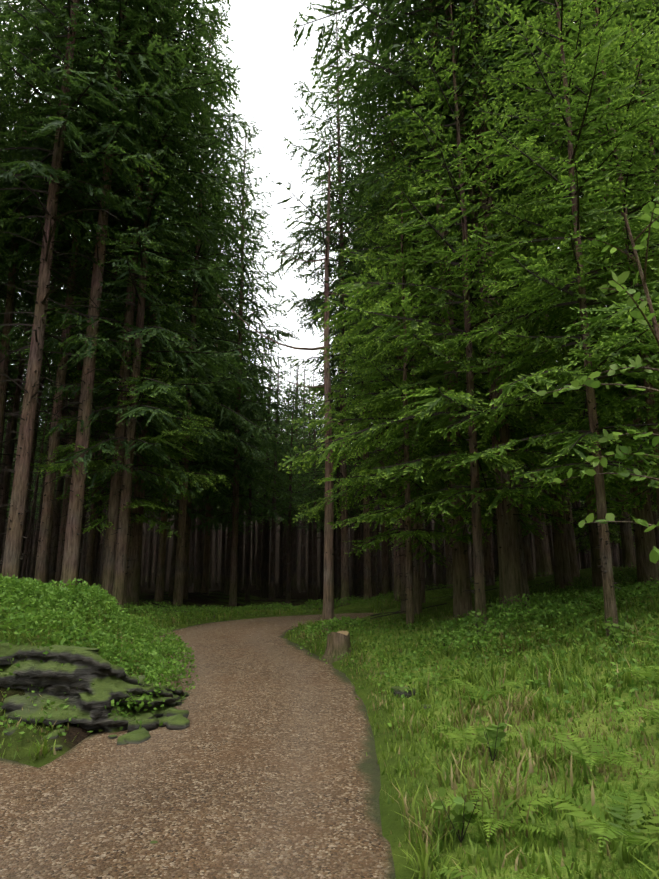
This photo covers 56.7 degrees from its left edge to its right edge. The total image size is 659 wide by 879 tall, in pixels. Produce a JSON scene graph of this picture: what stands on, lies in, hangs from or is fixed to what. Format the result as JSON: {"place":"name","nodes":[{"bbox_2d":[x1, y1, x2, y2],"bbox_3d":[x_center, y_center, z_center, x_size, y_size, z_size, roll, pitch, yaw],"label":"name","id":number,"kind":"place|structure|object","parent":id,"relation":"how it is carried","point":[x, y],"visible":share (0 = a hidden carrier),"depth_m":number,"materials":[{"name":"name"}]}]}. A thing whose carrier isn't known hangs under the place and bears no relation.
{"place":"outdoors","nodes":[
{"label":"outdoors","id":0,"kind":"place"},
{"bbox_2d":[0,613,395,878],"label":"gravel road","id":1,"kind":"structure","parent":0,"point":[263,765],"depth_m":4.53,"materials":[{"name":"brown gravel"}]},
{"bbox_2d":[0,0,654,443],"label":"sky","id":2,"kind":"structure","parent":0,"point":[263,38],"materials":[{"name":"white"}]},
{"bbox_2d":[0,440,658,878],"bbox_3d":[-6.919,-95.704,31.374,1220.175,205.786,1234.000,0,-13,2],"label":"terrain","id":3,"kind":"structure","parent":0,"point":[28,742],"depth_m":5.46,"materials":[{"name":"green plant"}]},
{"bbox_2d":[0,140,20,355],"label":"spruce tree","id":4,"kind":"object","parent":3,"relation":"on","point":[3,271],"visible":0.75,"depth_m":15.61,"materials":[{"name":"green plant"}]},
{"bbox_2d":[0,69,35,377],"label":"spruce tree","id":5,"kind":"object","parent":3,"relation":"on","point":[10,367],"visible":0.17,"depth_m":18.67,"materials":[{"name":"green plant"}]},
{"bbox_2d":[0,194,45,498],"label":"spruce tree","id":6,"kind":"object","parent":3,"relation":"on","point":[8,425],"depth_m":31.51,"materials":[{"name":"green plant"}]},
{"bbox_2d":[0,198,55,486],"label":"spruce tree","id":7,"kind":"object","parent":3,"relation":"on","point":[13,384],"visible":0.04,"depth_m":24.07,"materials":[{"name":"green plant"}]},
{"bbox_2d":[0,261,60,543],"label":"spruce tree","id":8,"kind":"object","parent":3,"relation":"on","point":[21,403],"visible":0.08,"depth_m":26.18,"materials":[{"name":"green plant"}]},
{"bbox_2d":[4,360,62,578],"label":"spruce tree","id":9,"kind":"object","parent":3,"relation":"on","point":[28,541],"visible":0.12,"depth_m":32.39,"materials":[{"name":"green plant"}]},
{"bbox_2d":[11,422,64,577],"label":"spruce tree","id":10,"kind":"object","parent":3,"relation":"on","point":[28,563],"visible":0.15,"depth_m":44.52,"materials":[{"name":"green plant"}]},
{"bbox_2d":[0,41,77,559],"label":"spruce tree","id":11,"kind":"object","parent":3,"relation":"on","point":[7,473],"visible":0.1,"depth_m":22.03,"materials":[{"name":"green plant"}]},
{"bbox_2d":[0,51,89,578],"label":"spruce tree","id":12,"kind":"object","parent":3,"relation":"on","point":[39,402],"visible":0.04,"depth_m":21.00,"materials":[{"name":"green plant"}]},
{"bbox_2d":[0,0,89,302],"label":"spruce tree","id":13,"kind":"object","parent":3,"relation":"on","point":[3,87],"visible":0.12,"depth_m":17.94,"materials":[{"name":"green plant"}]},
{"bbox_2d":[20,340,72,579],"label":"spruce tree","id":14,"kind":"object","parent":3,"relation":"on","point":[35,545],"visible":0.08,"depth_m":28.60,"materials":[{"name":"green plant"}]},
{"bbox_2d":[0,0,93,517],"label":"spruce tree","id":15,"kind":"object","parent":3,"relation":"on","point":[9,305],"visible":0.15,"depth_m":17.71,"materials":[{"name":"green plant"}]},
{"bbox_2d":[19,130,94,585],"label":"spruce tree","id":16,"kind":"object","parent":3,"relation":"on","point":[55,527],"visible":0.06,"depth_m":24.80,"materials":[{"name":"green plant"}]},
{"bbox_2d":[42,266,127,582],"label":"spruce tree","id":17,"kind":"object","parent":3,"relation":"on","point":[67,441],"depth_m":27.36,"materials":[{"name":"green plant"}]},
{"bbox_2d":[15,64,163,586],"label":"spruce tree","id":18,"kind":"object","parent":3,"relation":"on","point":[59,560],"visible":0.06,"depth_m":19.51,"materials":[{"name":"green plant"}]},
{"bbox_2d":[72,334,118,584],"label":"spruce tree","id":19,"kind":"object","parent":3,"relation":"on","point":[83,517],"depth_m":26.55,"materials":[{"name":"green plant"}]},
{"bbox_2d":[0,0,192,578],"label":"spruce tree","id":20,"kind":"object","parent":3,"relation":"on","point":[10,38],"visible":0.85,"depth_m":14.88,"materials":[{"name":"green plant"}]},
{"bbox_2d":[0,640,193,744],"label":"outcrop rock","id":21,"kind":"object","parent":3,"relation":"on","point":[87,698],"visible":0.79,"depth_m":6.11,"materials":[{"name":"stone"}]},
{"bbox_2d":[0,0,193,587],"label":"spruce tree","id":22,"kind":"object","parent":3,"relation":"on","point":[43,553],"visible":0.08,"depth_m":16.78,"materials":[{"name":"green plant"}]},
{"bbox_2d":[23,105,178,585],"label":"spruce tree","id":23,"kind":"object","parent":3,"relation":"on","point":[90,561],"visible":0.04,"depth_m":19.95,"materials":[{"name":"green plant"}]},
{"bbox_2d":[0,0,240,587],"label":"spruce tree","id":24,"kind":"object","parent":3,"relation":"on","point":[71,549],"visible":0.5,"depth_m":15.97,"materials":[{"name":"green plant"}]},
{"bbox_2d":[0,0,250,610],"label":"spruce tree","id":25,"kind":"object","parent":3,"relation":"on","point":[129,444],"visible":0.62,"depth_m":16.10,"materials":[{"name":"green plant"}]},
{"bbox_2d":[92,190,160,584],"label":"spruce tree","id":26,"kind":"object","parent":3,"relation":"on","point":[97,539],"visible":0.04,"depth_m":22.17,"materials":[{"name":"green plant"}]},
{"bbox_2d":[0,0,259,605],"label":"spruce tree","id":27,"kind":"object","parent":3,"relation":"on","point":[113,506],"visible":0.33,"depth_m":16.70,"materials":[{"name":"green plant"}]},
{"bbox_2d":[30,165,230,606],"bbox_3d":[-5.411,-1.853,17.119,4.863,13.543,4.898,8,-15,-31],"label":"young spruce tree","id":28,"kind":"object","parent":3,"relation":"on","point":[140,501],"visible":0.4,"depth_m":16.52,"materials":[{"name":"green plant"}]},
{"bbox_2d":[141,485,170,585],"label":"spruce tree","id":29,"kind":"object","parent":3,"relation":"on","point":[144,563],"visible":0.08,"depth_m":45.23,"materials":[{"name":"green plant"}]},
{"bbox_2d":[145,463,171,588],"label":"spruce tree","id":30,"kind":"object","parent":3,"relation":"on","point":[150,560],"visible":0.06,"depth_m":36.76,"materials":[{"name":"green plant"}]},
{"bbox_2d":[70,0,262,604],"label":"spruce tree","id":31,"kind":"object","parent":3,"relation":"on","point":[136,540],"visible":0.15,"depth_m":19.68,"materials":[{"name":"green plant"}]},
{"bbox_2d":[95,71,245,601],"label":"spruce tree","id":32,"kind":"object","parent":3,"relation":"on","point":[160,576],"visible":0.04,"depth_m":21.18,"materials":[{"name":"green plant"}]},
{"bbox_2d":[89,2,278,605],"bbox_3d":[-4.651,-5.869,21.375,7.026,23.401,6.360,-10,-16,37],"label":"spruce tree","id":33,"kind":"object","parent":3,"relation":"on","point":[179,567],"visible":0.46,"depth_m":20.86,"materials":[{"name":"green plant"}]},
{"bbox_2d":[104,76,271,598],"bbox_3d":[-5.276,-5.149,24.711,7.026,23.401,6.361,-13,-18,43],"label":"spruce tree","id":34,"kind":"object","parent":3,"relation":"on","point":[186,565],"visible":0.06,"depth_m":23.97,"materials":[{"name":"green plant"}]},
{"bbox_2d":[165,203,233,596],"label":"spruce tree","id":35,"kind":"object","parent":3,"relation":"on","point":[172,580],"visible":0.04,"depth_m":24.16,"materials":[{"name":"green plant"}]},
{"bbox_2d":[180,248,236,591],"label":"spruce tree","id":36,"kind":"object","parent":3,"relation":"on","point":[199,567],"visible":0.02,"depth_m":31.23,"materials":[{"name":"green plant"}]},
{"bbox_2d":[167,137,286,595],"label":"spruce tree","id":37,"kind":"object","parent":3,"relation":"on","point":[208,511],"visible":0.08,"depth_m":26.11,"materials":[{"name":"green plant"}]},
{"bbox_2d":[214,249,252,591],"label":"spruce tree","id":38,"kind":"object","parent":3,"relation":"on","point":[224,540],"visible":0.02,"depth_m":32.99,"materials":[{"name":"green plant"}]},
{"bbox_2d":[212,404,262,590],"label":"spruce tree","id":39,"kind":"object","parent":3,"relation":"on","point":[240,563],"visible":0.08,"depth_m":34.71,"materials":[{"name":"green plant"}]},
{"bbox_2d":[216,356,272,592],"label":"spruce tree","id":40,"kind":"object","parent":3,"relation":"on","point":[243,504],"visible":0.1,"depth_m":31.71,"materials":[{"name":"green plant"}]},
{"bbox_2d":[188,112,306,605],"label":"spruce tree","id":41,"kind":"object","parent":3,"relation":"on","point":[236,514],"visible":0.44,"depth_m":23.91,"materials":[{"name":"green plant"}]},
{"bbox_2d":[214,188,284,594],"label":"spruce tree","id":42,"kind":"object","parent":3,"relation":"on","point":[227,572],"visible":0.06,"depth_m":29.80,"materials":[{"name":"green plant"}]},
{"bbox_2d":[222,393,279,601],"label":"spruce tree","id":43,"kind":"object","parent":3,"relation":"on","point":[247,583],"visible":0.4,"depth_m":26.50,"materials":[{"name":"green plant"}]},
{"bbox_2d":[245,353,276,584],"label":"spruce tree","id":44,"kind":"object","parent":3,"relation":"on","point":[253,559],"visible":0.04,"depth_m":50.09,"materials":[{"name":"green plant"}]},
{"bbox_2d":[248,385,283,589],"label":"spruce tree","id":45,"kind":"object","parent":3,"relation":"on","point":[258,583],"visible":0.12,"depth_m":39.83,"materials":[{"name":"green plant"}]},
{"bbox_2d":[241,360,302,597],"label":"spruce tree","id":46,"kind":"object","parent":3,"relation":"on","point":[268,557],"visible":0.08,"depth_m":32.73,"materials":[{"name":"green plant"}]},
{"bbox_2d":[241,354,308,598],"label":"spruce tree","id":47,"kind":"object","parent":3,"relation":"on","point":[263,588],"visible":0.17,"depth_m":30.90,"materials":[{"name":"green plant"}]},
{"bbox_2d":[243,360,312,600],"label":"spruce tree","id":48,"kind":"object","parent":3,"relation":"on","point":[272,561],"visible":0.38,"depth_m":29.73,"materials":[{"name":"green plant"}]},
{"bbox_2d":[253,399,312,596],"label":"spruce tree","id":49,"kind":"object","parent":3,"relation":"on","point":[280,588],"visible":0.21,"depth_m":35.31,"materials":[{"name":"green plant"}]},
{"bbox_2d":[261,393,308,595],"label":"spruce tree","id":50,"kind":"object","parent":3,"relation":"on","point":[284,563],"visible":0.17,"depth_m":37.95,"materials":[{"name":"green plant"}]},
{"bbox_2d":[259,385,319,602],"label":"spruce tree","id":51,"kind":"object","parent":3,"relation":"on","point":[288,578],"visible":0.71,"depth_m":25.62,"materials":[{"name":"green plant"}]},
{"bbox_2d":[271,362,317,590],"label":"spruce tree","id":52,"kind":"object","parent":3,"relation":"on","point":[294,568],"visible":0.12,"depth_m":44.85,"materials":[{"name":"green plant"}]},
{"bbox_2d":[277,362,322,591],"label":"spruce tree","id":53,"kind":"object","parent":3,"relation":"on","point":[302,577],"visible":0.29,"depth_m":42.46,"materials":[{"name":"green plant"}]},
{"bbox_2d":[281,379,335,598],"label":"spruce tree","id":54,"kind":"object","parent":3,"relation":"on","point":[309,580],"visible":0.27,"depth_m":34.46,"materials":[{"name":"green plant"}]},
{"bbox_2d":[292,398,336,593],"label":"spruce tree","id":55,"kind":"object","parent":3,"relation":"on","point":[321,554],"visible":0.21,"depth_m":38.56,"materials":[{"name":"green plant"}]},
{"bbox_2d":[285,368,346,600],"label":"spruce tree","id":56,"kind":"object","parent":3,"relation":"on","point":[314,580],"visible":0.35,"depth_m":31.80,"materials":[{"name":"green plant"}]},
{"bbox_2d":[292,363,357,531],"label":"spruce tree","id":57,"kind":"object","parent":3,"relation":"on","point":[322,473],"visible":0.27,"depth_m":28.47,"materials":[{"name":"green plant"}]},
{"bbox_2d":[263,131,390,631],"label":"pine tree","id":58,"kind":"object","parent":3,"relation":"on","point":[328,595],"visible":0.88,"depth_m":13.44,"materials":[{"name":"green plant"}]},
{"bbox_2d":[224,208,388,426],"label":"bare branches","id":59,"kind":"object","parent":58,"relation":"attached to","point":[311,349],"visible":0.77,"depth_m":13.87,"materials":[{"name":"brown plant"}]},
{"bbox_2d":[0,563,658,811],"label":"bilberry shrubs","id":60,"kind":"object","parent":3,"relation":"on","point":[61,599],"visible":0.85,"depth_m":8.19,"materials":[{"name":"green plant"}]},
{"bbox_2d":[297,372,362,598],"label":"spruce tree","id":61,"kind":"object","parent":3,"relation":"on","point":[335,566],"visible":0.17,"depth_m":32.84,"materials":[{"name":"green plant"}]},
{"bbox_2d":[271,0,390,605],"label":"spruce tree","id":62,"kind":"object","parent":3,"relation":"on","point":[344,561],"visible":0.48,"depth_m":23.69,"materials":[{"name":"green plant"}]},
{"bbox_2d":[321,630,350,662],"bbox_3d":[0.178,3.408,9.918,0.536,0.561,0.542,8,-15,-32],"label":"stump","id":63,"kind":"object","parent":3,"relation":"on","point":[338,643],"visible":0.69,"depth_m":9.81,"materials":[{"name":"brown wood"}]},
{"bbox_2d":[304,391,369,600],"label":"spruce tree","id":64,"kind":"object","parent":3,"relation":"on","point":[338,591],"visible":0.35,"depth_m":26.18,"materials":[{"name":"green plant"}]},
{"bbox_2d":[303,381,371,535],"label":"spruce tree","id":65,"kind":"object","parent":3,"relation":"on","point":[357,507],"visible":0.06,"depth_m":30.90,"materials":[{"name":"green plant"}]},
{"bbox_2d":[294,91,393,599],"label":"spruce tree","id":66,"kind":"object","parent":3,"relation":"on","point":[367,567],"visible":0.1,"depth_m":24.66,"materials":[{"name":"green plant"}]},
{"bbox_2d":[331,382,373,593],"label":"spruce tree","id":67,"kind":"object","parent":3,"relation":"on","point":[359,572],"depth_m":36.56,"materials":[{"name":"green plant"}]},
{"bbox_2d":[335,372,373,596],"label":"spruce tree","id":68,"kind":"object","parent":3,"relation":"on","point":[354,581],"visible":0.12,"depth_m":34.54,"materials":[{"name":"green plant"}]},
{"bbox_2d":[348,393,377,596],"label":"spruce tree","id":69,"kind":"object","parent":3,"relation":"on","point":[374,571],"visible":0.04,"depth_m":32.24,"materials":[{"name":"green plant"}]},
{"bbox_2d":[139,564,587,623],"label":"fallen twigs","id":70,"kind":"object","parent":3,"relation":"on","point":[171,600],"visible":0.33,"depth_m":20.54,"materials":[{"name":"brown wood"}]},
{"bbox_2d":[331,134,398,595],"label":"spruce tree","id":71,"kind":"object","parent":3,"relation":"on","point":[385,570],"depth_m":25.29,"materials":[{"name":"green plant"}]},
{"bbox_2d":[348,438,390,587],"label":"spruce tree","id":72,"kind":"object","parent":3,"relation":"on","point":[379,584],"visible":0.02,"depth_m":45.13,"materials":[{"name":"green plant"}]},
{"bbox_2d":[319,0,476,613],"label":"spruce tree","id":73,"kind":"object","parent":3,"relation":"on","point":[367,208],"visible":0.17,"depth_m":16.86,"materials":[{"name":"green plant"}]},
{"bbox_2d":[287,172,509,623],"bbox_3d":[1.446,-1.109,12.732,4.647,10.320,4.173,2,-13,-8],"label":"young spruce tree","id":74,"kind":"object","parent":3,"relation":"on","point":[409,532],"visible":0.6,"depth_m":12.43,"materials":[{"name":"green plant"}]},
{"bbox_2d":[333,58,464,600],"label":"spruce tree","id":75,"kind":"object","parent":3,"relation":"on","point":[397,579],"visible":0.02,"depth_m":21.45,"materials":[{"name":"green plant"}]},
{"bbox_2d":[337,28,483,602],"bbox_3d":[3.019,-5.019,20.359,5.108,21.960,5.073,-8,-15,30],"label":"spruce tree","id":76,"kind":"object","parent":3,"relation":"on","point":[422,565],"visible":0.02,"depth_m":19.80,"materials":[{"name":"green plant"}]},
{"bbox_2d":[300,80,533,614],"bbox_3d":[2.291,-2.805,15.960,5.403,15.048,5.443,-6,-14,25],"label":"young spruce tree","id":77,"kind":"object","parent":3,"relation":"on","point":[417,599],"visible":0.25,"depth_m":15.32,"materials":[{"name":"green plant"}]},
{"bbox_2d":[419,403,443,588],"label":"spruce tree","id":78,"kind":"object","parent":3,"relation":"on","point":[439,574],"depth_m":27.70,"materials":[{"name":"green plant"}]},
{"bbox_2d":[382,278,486,587],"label":"spruce tree","id":79,"kind":"object","parent":3,"relation":"on","point":[449,569],"depth_m":23.20,"materials":[{"name":"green plant"}]},
{"bbox_2d":[292,0,593,617],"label":"spruce tree","id":80,"kind":"object","parent":3,"relation":"on","point":[462,601],"visible":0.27,"depth_m":13.24,"materials":[{"name":"green plant"}]},
{"bbox_2d":[363,17,555,506],"bbox_3d":[3.594,-5.319,18.115,5.529,20.160,5.386,-4,-14,18],"label":"spruce tree","id":81,"kind":"object","parent":3,"relation":"on","point":[484,468],"visible":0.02,"depth_m":17.03,"materials":[{"name":"green plant"}]},
{"bbox_2d":[278,1,642,631],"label":"young spruce tree","id":82,"kind":"object","parent":3,"relation":"on","point":[468,400],"visible":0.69,"depth_m":10.73,"materials":[{"name":"green plant"}]},
{"bbox_2d":[361,0,573,610],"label":"spruce tree","id":83,"kind":"object","parent":3,"relation":"on","point":[521,549],"visible":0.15,"depth_m":12.93,"materials":[{"name":"green plant"}]},
{"bbox_2d":[420,133,531,585],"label":"spruce tree","id":84,"kind":"object","parent":3,"relation":"on","point":[488,556],"depth_m":19.27,"materials":[{"name":"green plant"}]},
{"bbox_2d":[390,44,579,580],"bbox_3d":[4.507,-7.504,19.051,5.622,24.089,5.941,0,-12,-10],"label":"spruce tree","id":85,"kind":"object","parent":3,"relation":"on","point":[528,557],"depth_m":16.65,"materials":[{"name":"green plant"}]},
{"bbox_2d":[343,0,642,618],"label":"spruce tree","id":86,"kind":"object","parent":3,"relation":"on","point":[510,581],"visible":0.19,"depth_m":12.56,"materials":[{"name":"green plant"}]},
{"bbox_2d":[410,184,629,538],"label":"young spruce tree","id":87,"kind":"object","parent":3,"relation":"on","point":[529,528],"visible":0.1,"depth_m":13.51,"materials":[{"name":"green plant"}]},
{"bbox_2d":[414,0,634,588],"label":"spruce tree","id":88,"kind":"object","parent":3,"relation":"on","point":[562,572],"visible":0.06,"depth_m":13.46,"materials":[{"name":"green plant"}]},
{"bbox_2d":[452,120,606,578],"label":"spruce tree","id":89,"kind":"object","parent":3,"relation":"on","point":[574,564],"depth_m":15.16,"materials":[{"name":"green plant"}]},
{"bbox_2d":[430,606,633,842],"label":"broadleaf herbs","id":90,"kind":"object","parent":3,"relation":"on","point":[494,731],"visible":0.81,"depth_m":4.39,"materials":[{"name":"green plant"}]},
{"bbox_2d":[499,208,565,576],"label":"spruce tree","id":91,"kind":"object","parent":3,"relation":"on","point":[545,556],"depth_m":23.73,"materials":[{"name":"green plant"}]},
{"bbox_2d":[412,623,658,878],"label":"ferns","id":92,"kind":"object","parent":3,"relation":"on","point":[637,815],"visible":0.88,"depth_m":3.52,"materials":[{"name":"green plant"}]},
{"bbox_2d":[514,366,558,573],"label":"spruce tree","id":93,"kind":"object","parent":3,"relation":"on","point":[549,535],"depth_m":27.93,"materials":[{"name":"brown plant"}]},
{"bbox_2d":[511,253,563,576],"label":"spruce tree","id":94,"kind":"object","parent":3,"relation":"on","point":[538,560],"depth_m":25.94,"materials":[{"name":"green plant"}]},
{"bbox_2d":[426,0,658,636],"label":"young spruce tree","id":95,"kind":"object","parent":3,"relation":"on","point":[594,434],"visible":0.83,"depth_m":8.66,"materials":[{"name":"green plant"}]},
{"bbox_2d":[436,0,658,587],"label":"spruce tree","id":96,"kind":"object","parent":3,"relation":"on","point":[595,556],"visible":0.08,"depth_m":13.30,"materials":[{"name":"green plant"}]},
{"bbox_2d":[458,0,658,587],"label":"spruce tree","id":97,"kind":"object","parent":3,"relation":"on","point":[647,568],"visible":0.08,"depth_m":11.54,"materials":[{"name":"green plant"}]},
{"bbox_2d":[479,0,658,518],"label":"young spruce tree","id":98,"kind":"object","parent":3,"relation":"on","point":[644,167],"visible":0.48,"depth_m":9.72,"materials":[{"name":"green plant"}]},
{"bbox_2d":[521,12,641,566],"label":"spruce tree","id":99,"kind":"object","parent":3,"relation":"on","point":[628,554],"depth_m":16.36,"materials":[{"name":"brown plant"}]},
{"bbox_2d":[532,398,633,553],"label":"spruce tree","id":100,"kind":"object","parent":3,"relation":"on","point":[577,513],"visible":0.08,"depth_m":25.63,"materials":[{"name":"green plant"}]},
{"bbox_2d":[520,37,658,491],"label":"young spruce tree","id":101,"kind":"object","parent":3,"relation":"on","point":[558,399],"visible":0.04,"depth_m":12.99,"materials":[{"name":"green plant"}]},
{"bbox_2d":[535,12,658,520],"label":"young spruce tree","id":102,"kind":"object","parent":3,"relation":"on","point":[635,400],"visible":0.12,"depth_m":10.76,"materials":[{"name":"green plant"}]},
{"bbox_2d":[536,196,658,564],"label":"broadleaf sapling","id":103,"kind":"object","parent":3,"relation":"on","point":[645,217],"visible":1,"depth_m":3.86,"materials":[{"name":"green plant"}]},
{"bbox_2d":[566,394,657,565],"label":"spruce tree","id":104,"kind":"object","parent":3,"relation":"on","point":[607,505],"visible":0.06,"depth_m":27.44,"materials":[{"name":"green plant"}]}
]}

